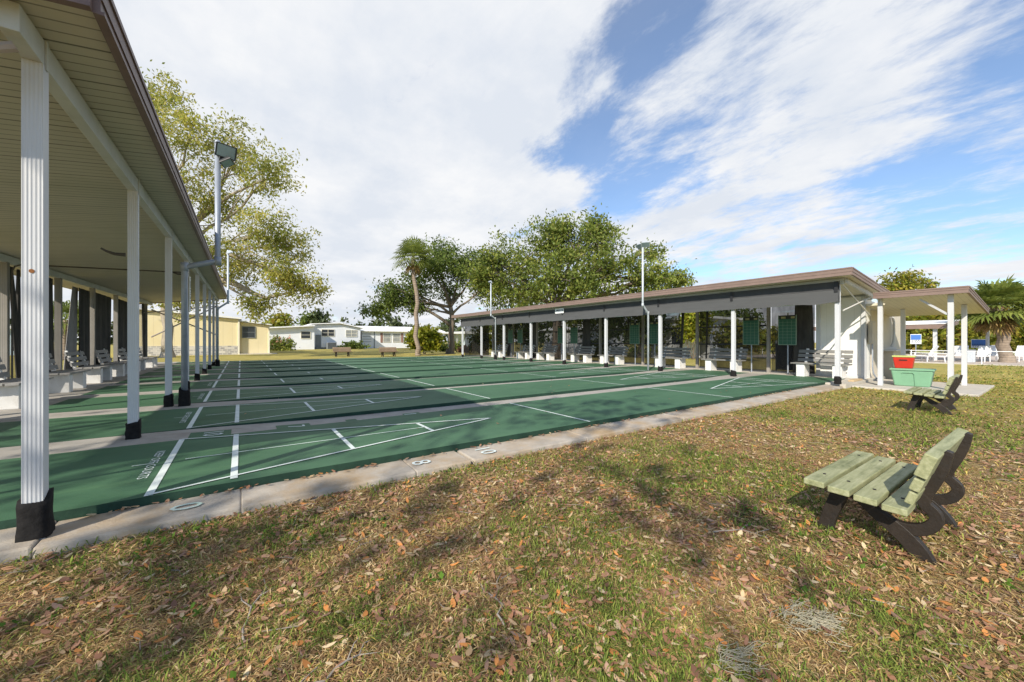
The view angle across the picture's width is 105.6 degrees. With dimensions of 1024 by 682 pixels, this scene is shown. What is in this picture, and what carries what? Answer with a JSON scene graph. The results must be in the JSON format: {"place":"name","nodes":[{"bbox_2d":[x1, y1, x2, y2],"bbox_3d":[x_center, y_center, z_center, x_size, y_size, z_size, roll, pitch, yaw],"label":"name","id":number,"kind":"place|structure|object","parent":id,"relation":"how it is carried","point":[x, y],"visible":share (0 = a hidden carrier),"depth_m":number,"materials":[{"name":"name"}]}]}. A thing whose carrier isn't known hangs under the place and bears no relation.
{"place":"outdoors","nodes":[
{"label":"outdoors","id":0,"kind":"place"},
{"bbox_2d":[139,308,276,355],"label":"yellow house","id":1,"kind":"structure","parent":0,"point":[236,337],"depth_m":32.08,"materials":[{"name":"paint"}]},
{"bbox_2d":[242,326,255,337],"bbox_3d":[-22.589,-0.750,33.336,0.960,0.980,0.070,0,0,-35],"label":"window","id":2,"kind":"structure","parent":1,"relation":"in","point":[247,332],"depth_m":33.32,"materials":[{"name":"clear glass"}]},
{"bbox_2d":[174,355,468,363],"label":"court lane","id":3,"kind":"structure","parent":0,"point":[253,361],"depth_m":21.41,"materials":[{"name":"paint"}]},
{"bbox_2d":[172,356,497,366],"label":"court lane","id":4,"kind":"structure","parent":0,"point":[309,362],"depth_m":19.32,"materials":[{"name":"paint"}]},
{"bbox_2d":[154,358,519,370],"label":"court lane","id":5,"kind":"structure","parent":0,"point":[323,364],"depth_m":16.90,"materials":[{"name":"paint"}]},
{"bbox_2d":[489,281,496,358],"bbox_3d":[-1.057,-1.147,21.455,0.497,4.350,0.216,0,0,-35],"label":"floodlight pole","id":6,"kind":"object","parent":5,"relation":"on","point":[495,355],"visible":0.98,"depth_m":21.48,"materials":[{"name":"grey metal"}]},
{"bbox_2d":[139,359,551,375],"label":"court lane","id":7,"kind":"structure","parent":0,"point":[285,369],"depth_m":14.95,"materials":[{"name":"paint"}]},
{"bbox_2d":[115,361,582,383],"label":"court lane","id":8,"kind":"structure","parent":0,"point":[320,373],"depth_m":12.96,"materials":[{"name":"paint"}]},
{"bbox_2d":[82,363,622,394],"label":"court lane","id":9,"kind":"structure","parent":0,"point":[290,381],"depth_m":10.56,"materials":[{"name":"paint"}]},
{"bbox_2d":[49,366,677,412],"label":"court lane","id":10,"kind":"structure","parent":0,"point":[87,404],"depth_m":8.31,"materials":[{"name":"paint"}]},
{"bbox_2d":[635,241,649,370],"bbox_3d":[4.469,-1.174,13.323,0.476,4.404,0.464,0,0,17],"label":"floodlight pole","id":11,"kind":"object","parent":10,"relation":"on","point":[641,245],"visible":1,"depth_m":13.25,"materials":[{"name":"white metal"}]},
{"bbox_2d":[0,342,1023,681],"bbox_3d":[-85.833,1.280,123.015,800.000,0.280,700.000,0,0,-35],"label":"lawn","id":12,"kind":"structure","parent":0,"point":[406,352],"depth_m":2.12,"materials":[{"name":"plant"}]},
{"bbox_2d":[53,300,78,359],"bbox_3d":[-26.452,-0.632,22.913,3.526,3.783,3.409,0,0,-35],"label":"young palm","id":13,"kind":"object","parent":12,"relation":"on","point":[66,306],"visible":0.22,"depth_m":22.89,"materials":[{"name":"green plant"}]},
{"bbox_2d":[0,362,176,421],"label":"walkway","id":14,"kind":"structure","parent":12,"relation":"on","point":[8,414],"depth_m":7.74,"materials":[{"name":"concrete"}]},
{"bbox_2d":[0,357,53,409],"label":"block bench","id":15,"kind":"object","parent":14,"relation":"on","point":[10,393],"visible":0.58,"depth_m":5.84,"materials":[{"name":"concrete"}]},
{"bbox_2d":[49,353,90,393],"bbox_3d":[-9.341,0.626,7.992,0.655,0.800,1.300,0,0,-35],"label":"block bench","id":16,"kind":"object","parent":14,"relation":"on","point":[65,381],"visible":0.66,"depth_m":7.78,"materials":[{"name":"concrete"}]},
{"bbox_2d":[64,350,115,383],"bbox_3d":[-10.543,0.626,9.715,0.655,0.800,1.300,0,0,-35],"label":"block bench","id":17,"kind":"object","parent":14,"relation":"on","point":[98,373],"visible":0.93,"depth_m":9.44,"materials":[{"name":"concrete"}]},
{"bbox_2d":[96,348,126,376],"bbox_3d":[-11.802,0.626,11.519,0.655,0.800,1.300,0,0,-35],"label":"block bench","id":18,"kind":"object","parent":14,"relation":"on","point":[119,369],"visible":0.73,"depth_m":11.22,"materials":[{"name":"concrete"}]},
{"bbox_2d":[0,0,226,542],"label":"open shelter","id":19,"kind":"object","parent":14,"relation":"on","point":[94,198],"visible":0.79,"depth_m":3.30,"materials":[{"name":"metal"}]},
{"bbox_2d":[10,266,20,377],"bbox_3d":[-9.108,-0.171,7.143,0.086,2.324,0.640,0,0,-35],"label":"shade curtain","id":20,"kind":"object","parent":19,"relation":"hanging from","point":[17,344],"visible":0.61,"depth_m":7.12,"materials":[{"name":"fabric"}]},
{"bbox_2d":[13,269,20,350],"bbox_3d":[-9.186,-0.571,7.224,0.086,1.522,0.142,0,0,-35],"label":"shade curtain","id":21,"kind":"object","parent":19,"relation":"hanging from","point":[18,290],"visible":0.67,"depth_m":7.21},
{"bbox_2d":[49,278,54,371],"bbox_3d":[-9.911,-0.186,8.295,0.082,2.352,0.656,0,0,-36],"label":"shade curtain","id":22,"kind":"object","parent":19,"relation":"hanging from","point":[51,339],"visible":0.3,"depth_m":8.42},
{"bbox_2d":[63,286,77,369],"bbox_3d":[-10.759,-0.166,9.460,0.088,2.373,1.171,0,0,-35],"label":"shade curtain","id":23,"kind":"object","parent":19,"relation":"hanging from","point":[71,341],"visible":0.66,"depth_m":9.55,"materials":[{"name":"fabric"}]},
{"bbox_2d":[78,288,89,366],"bbox_3d":[-11.223,-0.216,10.186,0.086,2.272,0.993,0,0,-35],"label":"shade curtain","id":24,"kind":"object","parent":19,"relation":"hanging from","point":[84,321],"visible":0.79,"depth_m":10.17,"materials":[{"name":"fabric"}]},
{"bbox_2d":[96,293,110,364],"bbox_3d":[-12.227,-0.196,11.589,0.087,2.372,2.001,0,0,-35],"label":"shade curtain","id":25,"kind":"object","parent":19,"relation":"hanging from","point":[103,321],"visible":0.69,"depth_m":11.68,"materials":[{"name":"fabric"}]},
{"bbox_2d":[118,299,126,360],"bbox_3d":[-13.557,-0.216,13.496,0.087,2.412,1.752,0,0,-35],"label":"shade curtain","id":26,"kind":"object","parent":19,"relation":"hanging from","point":[122,323],"visible":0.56,"depth_m":13.53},
{"bbox_2d":[142,304,145,356],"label":"shade curtain","id":27,"kind":"object","parent":19,"relation":"hanging from","point":[143,332],"visible":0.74,"depth_m":16.34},
{"bbox_2d":[118,348,147,370],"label":"block bench","id":28,"kind":"object","parent":14,"relation":"on","point":[142,364],"visible":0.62,"depth_m":13.32,"materials":[{"name":"concrete"}]},
{"bbox_2d":[139,347,158,367],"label":"block bench","id":29,"kind":"object","parent":14,"relation":"on","point":[151,361],"visible":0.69,"depth_m":15.03,"materials":[{"name":"concrete"}]},
{"bbox_2d":[139,59,335,357],"bbox_3d":[-23.825,-9.142,27.151,23.386,20.864,11.345,0,0,9],"label":"shade tree","id":30,"kind":"object","parent":12,"relation":"on","point":[282,273],"visible":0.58,"depth_m":26.23,"materials":[{"name":"green plant"}]},
{"bbox_2d":[240,579,275,640],"bbox_3d":[-1.072,1.122,1.647,0.132,0.016,0.393,0,0,-35],"label":"fallen stick","id":31,"kind":"object","parent":12,"relation":"on","point":[250,606],"visible":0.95,"depth_m":1.64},
{"bbox_2d":[10,311,538,344],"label":"wood","id":32,"kind":"object","parent":12,"relation":"on","point":[397,323],"visible":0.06,"depth_m":142.87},
{"bbox_2d":[264,310,294,326],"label":"distant tree","id":33,"kind":"object","parent":12,"relation":"on","point":[280,321],"visible":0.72,"depth_m":69.45,"materials":[{"name":"green plant"}]},
{"bbox_2d":[270,334,299,350],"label":"flowering bush","id":34,"kind":"object","parent":12,"relation":"on","point":[279,344],"visible":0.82,"depth_m":45.45,"materials":[{"name":"green plant"}]},
{"bbox_2d":[289,310,326,325],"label":"distant tree","id":35,"kind":"object","parent":12,"relation":"on","point":[302,322],"visible":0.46,"depth_m":68.99,"materials":[{"name":"green plant"}]},
{"bbox_2d":[270,323,363,349],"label":"white house","id":36,"kind":"structure","parent":12,"relation":"on","point":[314,336],"depth_m":54.20,"materials":[{"name":"paint"}]},
{"bbox_2d":[321,329,334,335],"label":"window","id":37,"kind":"structure","parent":36,"relation":"in","point":[324,332],"depth_m":54.94,"materials":[{"name":"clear glass"}]},
{"bbox_2d":[305,308,333,323],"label":"distant tree","id":38,"kind":"object","parent":12,"relation":"on","point":[321,317],"visible":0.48,"depth_m":69.41,"materials":[{"name":"green plant"}]},
{"bbox_2d":[333,347,352,356],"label":"park bench","id":39,"kind":"object","parent":12,"relation":"on","point":[342,349],"visible":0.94,"depth_m":28.51,"materials":[{"name":"brown wood"}]},
{"bbox_2d":[315,631,376,681],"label":"fallen stick","id":40,"kind":"object","parent":12,"relation":"on","point":[345,661],"visible":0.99,"depth_m":1.37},
{"bbox_2d":[337,340,370,348],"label":"grass bush","id":41,"kind":"object","parent":12,"relation":"on","point":[353,344],"visible":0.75,"depth_m":55.62,"materials":[{"name":"green plant"}]},
{"bbox_2d":[0,369,743,447],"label":"court lane","id":42,"kind":"structure","parent":12,"relation":"on","point":[82,427],"depth_m":5.96,"materials":[{"name":"paint"}]},
{"bbox_2d":[0,355,766,459],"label":"court gutters","id":43,"kind":"object","parent":12,"relation":"on","point":[70,446],"visible":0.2,"depth_m":5.89,"materials":[{"name":"concrete"}]},
{"bbox_2d":[178,139,236,406],"bbox_3d":[-4.929,-1.141,6.306,0.750,4.330,0.316,0,0,-44],"label":"floodlight pole","id":44,"kind":"object","parent":43,"relation":"on","point":[225,155],"visible":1,"depth_m":6.24,"materials":[{"name":"grey metal"}]},
{"bbox_2d":[215,250,232,365],"bbox_3d":[-11.840,-1.371,15.970,0.567,4.790,0.282,0,0,-44],"label":"floodlight pole","id":45,"kind":"object","parent":43,"relation":"on","point":[228,252],"visible":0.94,"depth_m":15.89,"materials":[{"name":"grey metal"}]},
{"bbox_2d":[379,347,397,356],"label":"park bench","id":46,"kind":"object","parent":12,"relation":"on","point":[388,349],"visible":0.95,"depth_m":28.49,"materials":[{"name":"brown wood"}]},
{"bbox_2d":[358,326,444,347],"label":"white house","id":47,"kind":"structure","parent":12,"relation":"on","point":[379,336],"depth_m":61.76,"materials":[{"name":"paint"}]},
{"bbox_2d":[390,236,433,355],"bbox_3d":[-7.673,-3.412,29.986,3.765,9.352,3.643,0,0,-35],"label":"cabbage palm","id":48,"kind":"object","parent":12,"relation":"on","point":[411,249],"visible":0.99,"depth_m":29.80,"materials":[{"name":"green plant"}]},
{"bbox_2d":[0,374,842,529],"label":"court lane","id":49,"kind":"structure","parent":12,"relation":"on","point":[107,480],"depth_m":3.75,"materials":[{"name":"paint"}]},
{"bbox_2d":[0,384,842,564],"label":"concrete kerb","id":50,"kind":"structure","parent":12,"relation":"on","point":[72,533],"depth_m":2.88,"materials":[{"name":"concrete"}]},
{"bbox_2d":[347,232,500,353],"bbox_3d":[-7.007,-4.225,34.316,14.131,11.114,7.434,0,0,-23],"label":"oak tree","id":51,"kind":"object","parent":12,"relation":"on","point":[442,258],"visible":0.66,"depth_m":33.94,"materials":[{"name":"green plant"}]},
{"bbox_2d":[403,323,448,354],"bbox_3d":[-7.216,-0.160,32.648,4.019,2.745,3.047,0,0,-35],"label":"lime bush","id":52,"kind":"object","parent":12,"relation":"on","point":[430,339],"visible":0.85,"depth_m":32.01,"materials":[{"name":"green plant"}]},
{"bbox_2d":[440,331,491,346],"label":"house","id":53,"kind":"structure","parent":12,"relation":"on","point":[457,336],"depth_m":65.88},
{"bbox_2d":[479,573,505,625],"bbox_3d":[-0.043,1.121,1.701,0.126,0.018,0.325,0,0,-22],"label":"fallen stick","id":54,"kind":"object","parent":12,"relation":"on","point":[498,612],"visible":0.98,"depth_m":1.65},
{"bbox_2d":[0,370,1023,681],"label":"fallen leaves","id":55,"kind":"object","parent":12,"relation":"on","point":[894,634],"visible":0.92,"depth_m":1.91,"materials":[{"name":"plant"}]},
{"bbox_2d":[0,402,1023,681],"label":"weeds","id":56,"kind":"object","parent":12,"relation":"on","point":[750,510],"visible":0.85,"depth_m":2.18,"materials":[{"name":"green plant"}]},
{"bbox_2d":[0,416,1023,681],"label":"twig litter","id":57,"kind":"object","parent":12,"relation":"on","point":[616,530],"visible":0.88,"depth_m":2.22,"materials":[{"name":"wood"}]},
{"bbox_2d":[491,295,543,345],"bbox_3d":[1.510,-1.839,40.615,8.795,7.281,6.948,0,0,-35],"label":"background tree","id":58,"kind":"object","parent":12,"relation":"on","point":[508,306],"visible":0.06,"depth_m":39.19,"materials":[{"name":"green plant"}]},
{"bbox_2d":[453,202,697,310],"bbox_3d":[4.941,-4.745,30.071,19.233,12.170,9.817,0,0,0],"label":"oak tree","id":59,"kind":"object","parent":12,"relation":"on","point":[596,232],"visible":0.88,"depth_m":29.24,"materials":[{"name":"green plant"}]},
{"bbox_2d":[483,355,884,387],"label":"walkway","id":60,"kind":"structure","parent":12,"relation":"on","point":[846,383],"depth_m":12.48,"materials":[{"name":"concrete"}]},
{"bbox_2d":[491,344,508,356],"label":"block bench","id":61,"kind":"object","parent":60,"relation":"on","point":[499,353],"visible":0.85,"depth_m":25.02,"materials":[{"name":"concrete"}]},
{"bbox_2d":[517,326,522,350],"bbox_3d":[0.500,0.074,23.395,0.086,1.900,0.490,0,0,-35],"label":"scoreboard","id":62,"kind":"object","parent":60,"relation":"on","point":[520,335],"visible":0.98,"depth_m":23.39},
{"bbox_2d":[516,345,535,358],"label":"block bench","id":63,"kind":"object","parent":60,"relation":"on","point":[520,354],"visible":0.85,"depth_m":22.77,"materials":[{"name":"concrete"}]},
{"bbox_2d":[534,345,557,359],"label":"block bench","id":64,"kind":"object","parent":60,"relation":"on","point":[540,356],"visible":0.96,"depth_m":21.17,"materials":[{"name":"concrete"}]},
{"bbox_2d":[558,324,562,359],"bbox_3d":[2.589,0.074,20.401,0.086,1.900,0.490,0,0,-35],"label":"scoreboard","id":65,"kind":"object","parent":60,"relation":"on","point":[560,334],"visible":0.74,"depth_m":20.40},
{"bbox_2d":[570,324,577,353],"bbox_3d":[3.149,0.074,19.598,0.086,1.900,0.490,0,0,-35],"label":"scoreboard","id":66,"kind":"object","parent":60,"relation":"on","point":[574,333],"visible":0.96,"depth_m":19.60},
{"bbox_2d":[571,345,595,362],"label":"block bench","id":67,"kind":"object","parent":60,"relation":"on","point":[587,358],"visible":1,"depth_m":18.81,"materials":[{"name":"white wood"}]},
{"bbox_2d":[597,346,628,364],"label":"block bench","id":68,"kind":"object","parent":60,"relation":"on","point":[619,358],"visible":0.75,"depth_m":17.14,"materials":[{"name":"white wood"}]},
{"bbox_2d":[630,320,639,364],"bbox_3d":[5.249,0.074,16.588,0.086,1.900,0.490,0,0,-35],"label":"scoreboard","id":69,"kind":"object","parent":60,"relation":"on","point":[635,332],"visible":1,"depth_m":16.57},
{"bbox_2d":[649,319,657,365],"bbox_3d":[5.799,0.074,15.801,0.086,1.900,0.490,0,0,-35],"label":"scoreboard","id":70,"kind":"object","parent":60,"relation":"on","point":[653,332],"visible":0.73,"depth_m":15.80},
{"bbox_2d":[652,347,690,368],"bbox_3d":[6.136,0.624,14.951,0.655,0.800,1.300,0,0,-35],"label":"block bench","id":71,"kind":"object","parent":60,"relation":"on","point":[680,362],"visible":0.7,"depth_m":14.82,"materials":[{"name":"grey wood"}]},
{"bbox_2d":[451,267,909,383],"bbox_3d":[4.532,-0.280,19.038,6.578,2.800,20.456,0,0,-35],"label":"open shelter","id":72,"kind":"object","parent":60,"relation":"on","point":[840,298],"visible":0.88,"depth_m":12.74,"materials":[{"name":"paint"}]},
{"bbox_2d":[532,322,535,357],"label":"gathered curtain","id":73,"kind":"object","parent":72,"relation":"hanging from","point":[533,336],"visible":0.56,"depth_m":22.69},
{"bbox_2d":[582,319,590,360],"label":"gathered curtain","id":74,"kind":"object","parent":72,"relation":"hanging from","point":[586,331],"visible":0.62,"depth_m":19.25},
{"bbox_2d":[680,313,684,357],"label":"gathered curtain","id":75,"kind":"object","parent":72,"relation":"hanging from","point":[682,329],"visible":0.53,"depth_m":15.09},
{"bbox_2d":[705,311,708,358],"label":"gathered curtain","id":76,"kind":"object","parent":72,"relation":"hanging from","point":[707,314],"visible":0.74,"depth_m":14.28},
{"bbox_2d":[793,305,814,373],"bbox_3d":[8.876,-0.055,11.833,0.072,2.110,0.571,0,0,-35],"label":"gathered curtain","id":77,"kind":"object","parent":72,"relation":"hanging from","point":[805,334],"visible":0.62,"depth_m":11.82,"materials":[{"name":"fabric"}]},
{"bbox_2d":[868,321,876,378],"bbox_3d":[9.983,0.255,10.741,0.306,1.610,0.137,0,0,-35],"label":"meter box","id":78,"kind":"object","parent":72,"relation":"attached to","point":[871,332],"visible":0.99,"depth_m":10.69,"materials":[{"name":"beige metal"}]},
{"bbox_2d":[701,347,747,371],"bbox_3d":[7.281,0.624,13.311,0.655,0.800,1.300,0,0,-35],"label":"block bench","id":79,"kind":"object","parent":60,"relation":"on","point":[710,364],"visible":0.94,"depth_m":13.44,"materials":[{"name":"concrete"}]},
{"bbox_2d":[743,314,758,371],"bbox_3d":[7.887,0.074,12.807,0.086,1.900,0.490,0,0,-35],"label":"scoreboard","id":80,"kind":"object","parent":60,"relation":"on","point":[751,330],"visible":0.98,"depth_m":12.79,"materials":[{"name":"metal"}]},
{"bbox_2d":[778,313,796,373],"bbox_3d":[8.482,0.074,11.954,0.086,1.900,0.490,0,0,-35],"label":"scoreboard","id":81,"kind":"object","parent":60,"relation":"on","point":[787,329],"visible":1,"depth_m":11.95,"materials":[{"name":"metal"}]},
{"bbox_2d":[790,349,852,378],"bbox_3d":[8.802,0.624,11.043,0.655,0.800,1.300,0,0,-35],"label":"block bench","id":82,"kind":"object","parent":60,"relation":"on","point":[802,368],"visible":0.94,"depth_m":11.16,"materials":[{"name":"concrete"}]},
{"bbox_2d":[682,338,699,358],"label":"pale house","id":83,"kind":"structure","parent":12,"relation":"on","point":[689,344],"depth_m":32.06,"materials":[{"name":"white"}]},
{"bbox_2d":[683,312,699,358],"bbox_3d":[13.996,-0.815,29.985,3.618,4.601,3.188,0,0,-35],"label":"lime bush","id":84,"kind":"object","parent":12,"relation":"on","point":[689,331],"visible":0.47,"depth_m":29.35,"materials":[{"name":"green plant"}]},
{"bbox_2d":[705,641,769,681],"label":"moss tuft","id":85,"kind":"object","parent":12,"relation":"on","point":[738,654],"visible":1,"depth_m":1.36,"materials":[{"name":"plant"}]},
{"bbox_2d":[763,593,834,635],"bbox_3d":[1.140,1.103,1.577,0.260,0.044,0.247,0,0,-35],"label":"moss tuft","id":86,"kind":"object","parent":12,"relation":"on","point":[801,617],"visible":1,"depth_m":1.55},
{"bbox_2d":[796,604,863,651],"bbox_3d":[1.243,1.103,1.543,0.265,0.044,0.214,0,0,-35],"label":"moss tuft","id":87,"kind":"object","parent":12,"relation":"on","point":[824,624],"visible":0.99,"depth_m":1.53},
{"bbox_2d":[804,428,972,566],"bbox_3d":[2.292,0.875,2.343,1.000,0.658,0.569,0,0,-35],"label":"park bench","id":88,"kind":"object","parent":12,"relation":"on","point":[869,483],"visible":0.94,"depth_m":2.18,"materials":[{"name":"green wood"}]},
{"bbox_2d":[875,264,939,290],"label":"hedge tree","id":89,"kind":"object","parent":12,"relation":"on","point":[908,280],"visible":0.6,"depth_m":45.60,"materials":[{"name":"green plant"}]},
{"bbox_2d":[906,316,929,353],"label":"hedge shrub","id":90,"kind":"object","parent":12,"relation":"on","point":[909,332],"visible":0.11,"depth_m":40.99,"materials":[{"name":"green plant"}]},
{"bbox_2d":[852,379,993,396],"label":"patio slab","id":91,"kind":"structure","parent":12,"relation":"on","point":[975,390],"depth_m":9.15,"materials":[{"name":"concrete"}]},
{"bbox_2d":[889,367,936,386],"bbox_3d":[9.783,0.882,9.484,0.530,0.425,0.760,0,0,-39],"label":"storage tub","id":92,"kind":"object","parent":91,"relation":"on","point":[919,377],"visible":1,"depth_m":9.33,"materials":[{"name":"green plastic"}]},
{"bbox_2d":[892,355,915,368],"bbox_3d":[9.697,0.514,9.607,0.340,0.310,0.400,0,0,-39],"label":"storage box","id":93,"kind":"object","parent":92,"relation":"on","point":[904,361],"visible":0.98,"depth_m":9.52,"materials":[{"name":"red plastic"}]},
{"bbox_2d":[866,286,989,385],"bbox_3d":[10.673,-0.043,10.106,3.728,2.275,1.958,0,0,-35],"label":"canopy","id":94,"kind":"object","parent":91,"relation":"on","point":[963,301],"visible":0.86,"depth_m":9.54,"materials":[{"name":"white metal"}]},
{"bbox_2d":[906,315,957,353],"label":"hedge shrub","id":95,"kind":"object","parent":12,"relation":"on","point":[929,336],"visible":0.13,"depth_m":41.14,"materials":[{"name":"green plant"}]},
{"bbox_2d":[903,374,962,414],"bbox_3d":[6.867,0.875,6.322,1.000,0.658,0.569,0,0,-37],"label":"park bench","id":96,"kind":"object","parent":12,"relation":"on","point":[919,394],"visible":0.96,"depth_m":6.17,"materials":[{"name":"green wood"}]},
{"bbox_2d":[925,314,979,352],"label":"hedge shrub","id":97,"kind":"object","parent":12,"relation":"on","point":[942,341],"visible":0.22,"depth_m":41.19,"materials":[{"name":"green plant"}]},
{"bbox_2d":[954,316,996,353],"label":"hedge shrub","id":98,"kind":"object","parent":12,"relation":"on","point":[970,332],"visible":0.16,"depth_m":41.20,"materials":[{"name":"green plant"}]},
{"bbox_2d":[974,303,1023,352],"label":"hedge shrub","id":99,"kind":"object","parent":12,"relation":"on","point":[994,340],"visible":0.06,"depth_m":41.19,"materials":[{"name":"green plant"}]},
{"bbox_2d":[1003,307,1023,353],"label":"hedge shrub","id":100,"kind":"object","parent":12,"relation":"on","point":[1019,341],"visible":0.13,"depth_m":41.30,"materials":[{"name":"green plant"}]},
{"bbox_2d":[10,0,1023,342],"label":"sky","id":101,"kind":"structure","parent":0,"point":[753,139],"materials":[{"name":"white"}]},
{"bbox_2d":[815,353,1023,364],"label":"pool deck","id":102,"kind":"structure","parent":0,"point":[957,359],"depth_m":27.89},
{"bbox_2d":[815,320,958,360],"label":"pavilion","id":103,"kind":"structure","parent":102,"relation":"on","point":[934,325],"depth_m":28.26,"materials":[{"name":"white metal"}]},
{"bbox_2d":[910,334,920,351],"bbox_3d":[29.138,0.262,28.023,0.091,1.500,0.550,0,0,-43],"label":"pool notice","id":104,"kind":"object","parent":102,"relation":"on","point":[915,339],"visible":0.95,"depth_m":28.01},
{"bbox_2d":[910,350,1022,363],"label":"chain fence","id":105,"kind":"object","parent":102,"relation":"on","point":[972,351],"visible":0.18,"depth_m":23.39,"materials":[{"name":"white plastic"}]},
{"bbox_2d":[914,362,1023,365],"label":"deck kerb","id":106,"kind":"structure","parent":102,"relation":"on","point":[969,364],"depth_m":23.23,"materials":[{"name":"concrete"}]},
{"bbox_2d":[967,349,975,362],"bbox_3d":[30.044,0.980,25.500,0.520,0.840,0.520,0,0,-35],"label":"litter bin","id":107,"kind":"object","parent":102,"relation":"on","point":[971,356],"visible":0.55,"depth_m":25.31,"materials":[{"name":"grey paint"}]},
{"bbox_2d":[971,339,985,358],"bbox_3d":[33.150,0.581,27.523,0.091,1.420,0.800,0,0,-43],"label":"pool notice","id":108,"kind":"object","parent":102,"relation":"on","point":[976,343],"visible":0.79,"depth_m":27.57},
{"bbox_2d":[976,346,991,361],"bbox_3d":[31.543,0.862,26.084,1.400,1.084,0.680,0,0,-25],"label":"lounge chair","id":109,"kind":"object","parent":102,"relation":"on","point":[985,348],"visible":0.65,"depth_m":26.22,"materials":[{"name":"white plastic"}]},
{"bbox_2d":[945,273,1023,362],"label":"fan palm","id":110,"kind":"object","parent":102,"relation":"on","point":[997,320],"visible":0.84,"depth_m":25.02,"materials":[{"name":"green plant"}]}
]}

